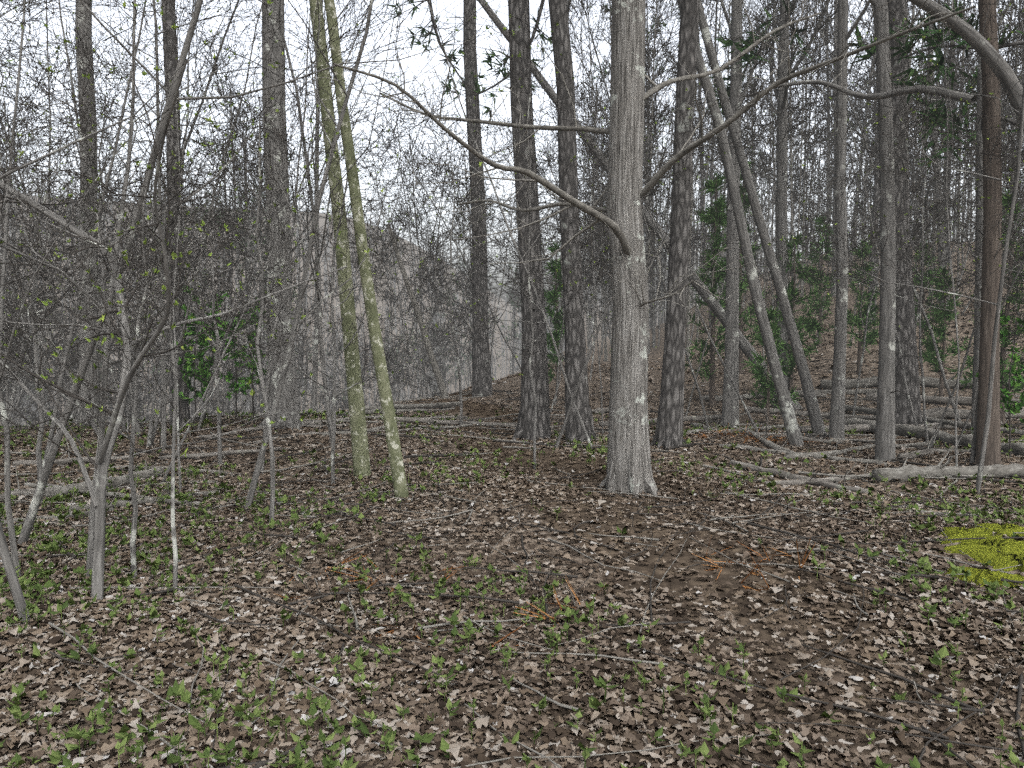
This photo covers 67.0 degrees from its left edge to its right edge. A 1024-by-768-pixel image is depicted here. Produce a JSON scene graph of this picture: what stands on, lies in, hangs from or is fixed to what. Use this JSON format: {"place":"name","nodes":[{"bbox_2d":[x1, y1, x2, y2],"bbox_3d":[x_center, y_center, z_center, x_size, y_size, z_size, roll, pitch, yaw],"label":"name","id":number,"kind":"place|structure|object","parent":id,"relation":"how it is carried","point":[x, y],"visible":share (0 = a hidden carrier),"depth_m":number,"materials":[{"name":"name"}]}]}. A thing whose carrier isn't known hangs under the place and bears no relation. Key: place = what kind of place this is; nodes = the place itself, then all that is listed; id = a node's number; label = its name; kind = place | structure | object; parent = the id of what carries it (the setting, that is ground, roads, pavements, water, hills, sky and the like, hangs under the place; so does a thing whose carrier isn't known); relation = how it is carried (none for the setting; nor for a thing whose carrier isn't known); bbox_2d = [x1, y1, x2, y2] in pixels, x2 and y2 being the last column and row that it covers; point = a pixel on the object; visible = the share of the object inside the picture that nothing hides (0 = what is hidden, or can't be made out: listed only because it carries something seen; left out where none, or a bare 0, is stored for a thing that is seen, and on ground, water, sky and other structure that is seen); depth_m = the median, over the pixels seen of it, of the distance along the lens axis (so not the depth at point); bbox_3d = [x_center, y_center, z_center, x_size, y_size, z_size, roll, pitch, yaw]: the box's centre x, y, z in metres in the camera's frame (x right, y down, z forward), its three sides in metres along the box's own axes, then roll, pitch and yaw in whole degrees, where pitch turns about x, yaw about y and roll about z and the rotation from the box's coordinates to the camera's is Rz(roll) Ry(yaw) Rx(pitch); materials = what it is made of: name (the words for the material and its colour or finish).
{"place":"outdoors","nodes":[
{"label":"outdoors","id":0,"kind":"place"},
{"bbox_2d":[0,193,1023,767],"bbox_3d":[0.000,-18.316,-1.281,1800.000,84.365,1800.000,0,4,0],"label":"ground","id":1,"kind":"structure","parent":0,"point":[656,353],"depth_m":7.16,"materials":[{"name":"brown plant"}]},
{"bbox_2d":[309,0,408,498],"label":"mossy tree trunks","id":2,"kind":"object","parent":1,"relation":"on","point":[360,446],"visible":0.8,"depth_m":8.38,"materials":[{"name":"green plant"}]},
{"bbox_2d":[0,153,768,424],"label":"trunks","id":3,"kind":"object","parent":1,"relation":"on","point":[501,327],"visible":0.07,"depth_m":237.22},
{"bbox_2d":[0,0,1023,624],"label":"trees","id":4,"kind":"object","parent":1,"relation":"on","point":[220,210],"depth_m":11.17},
{"bbox_2d":[0,0,1023,399],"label":"leaves","id":5,"kind":"object","parent":4,"relation":"attached to","point":[936,114],"visible":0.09,"depth_m":14.46,"materials":[{"name":"plant"}]},
{"bbox_2d":[0,0,1023,455],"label":"budding leaves","id":6,"kind":"object","parent":4,"relation":"attached to","point":[174,26],"visible":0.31,"depth_m":6.99,"materials":[{"name":"plant"}]},
{"bbox_2d":[0,406,1023,767],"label":"sprouts","id":7,"kind":"object","parent":1,"relation":"on","point":[74,732],"visible":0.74,"depth_m":4.39,"materials":[{"name":"green plant"}]},
{"bbox_2d":[0,0,1023,450],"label":"background trees","id":8,"kind":"object","parent":1,"relation":"on","point":[316,338],"visible":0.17,"depth_m":19.80,"materials":[{"name":"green plant"}]},
{"bbox_2d":[0,370,1023,767],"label":"pale twigs","id":9,"kind":"object","parent":1,"relation":"on","point":[514,562],"visible":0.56,"depth_m":6.13,"materials":[{"name":"grey wood"}]},
{"bbox_2d":[0,392,1023,498],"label":"logs","id":10,"kind":"object","parent":1,"relation":"on","point":[936,411],"visible":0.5,"depth_m":12.10,"materials":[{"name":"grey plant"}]},
{"bbox_2d":[0,0,1023,524],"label":"branches","id":11,"kind":"object","parent":1,"relation":"on","point":[908,471],"depth_m":8.38,"materials":[{"name":"grey wood"}]},
{"bbox_2d":[8,0,1023,449],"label":"pine trees","id":12,"kind":"object","parent":1,"relation":"on","point":[670,424],"visible":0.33,"depth_m":12.51,"materials":[{"name":"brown plant"}]},
{"bbox_2d":[25,0,1023,425],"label":"forest pine","id":13,"kind":"object","parent":1,"relation":"on","point":[875,200],"visible":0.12,"depth_m":52.01,"materials":[{"name":"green plant"}]},
{"bbox_2d":[273,423,830,646],"bbox_3d":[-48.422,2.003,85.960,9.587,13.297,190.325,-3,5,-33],"label":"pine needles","id":14,"kind":"object","parent":1,"relation":"on","point":[746,587],"visible":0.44,"depth_m":5.05,"materials":[{"name":"plant"}]},
{"bbox_2d":[171,286,1023,423],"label":"shrub leaves","id":15,"kind":"object","parent":1,"relation":"on","point":[1017,408],"visible":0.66,"depth_m":12.38,"materials":[{"name":"green plant"}]},
{"bbox_2d":[598,0,657,496],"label":"trunk","id":16,"kind":"object","parent":1,"relation":"on","point":[629,468],"visible":0.84,"depth_m":7.65,"materials":[{"name":"grey plant"}]},
{"bbox_2d":[401,159,1023,410],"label":"evergreen foliage","id":17,"kind":"object","parent":1,"relation":"on","point":[930,354],"visible":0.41,"depth_m":18.44,"materials":[{"name":"green plant"}]},
{"bbox_2d":[410,392,1023,767],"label":"worn track","id":18,"kind":"structure","parent":1,"relation":"on","point":[728,572],"depth_m":4.61,"materials":[{"name":"soil"}]},
{"bbox_2d":[555,0,1013,465],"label":"trunks","id":19,"kind":"object","parent":1,"relation":"on","point":[991,237],"visible":0.44,"depth_m":9.37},
{"bbox_2d":[568,0,1023,360],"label":"pale forest","id":20,"kind":"object","parent":1,"relation":"on","point":[688,305],"visible":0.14,"depth_m":38.79,"materials":[{"name":"grey plant"}]},
{"bbox_2d":[937,522,1023,592],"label":"moss","id":21,"kind":"object","parent":1,"relation":"on","point":[1010,554],"visible":0.88,"depth_m":5.61,"materials":[{"name":"green plant"}]},
{"bbox_2d":[0,0,1023,328],"label":"sky","id":22,"kind":"structure","parent":0,"point":[494,4],"materials":[{"name":"white"}]}
]}

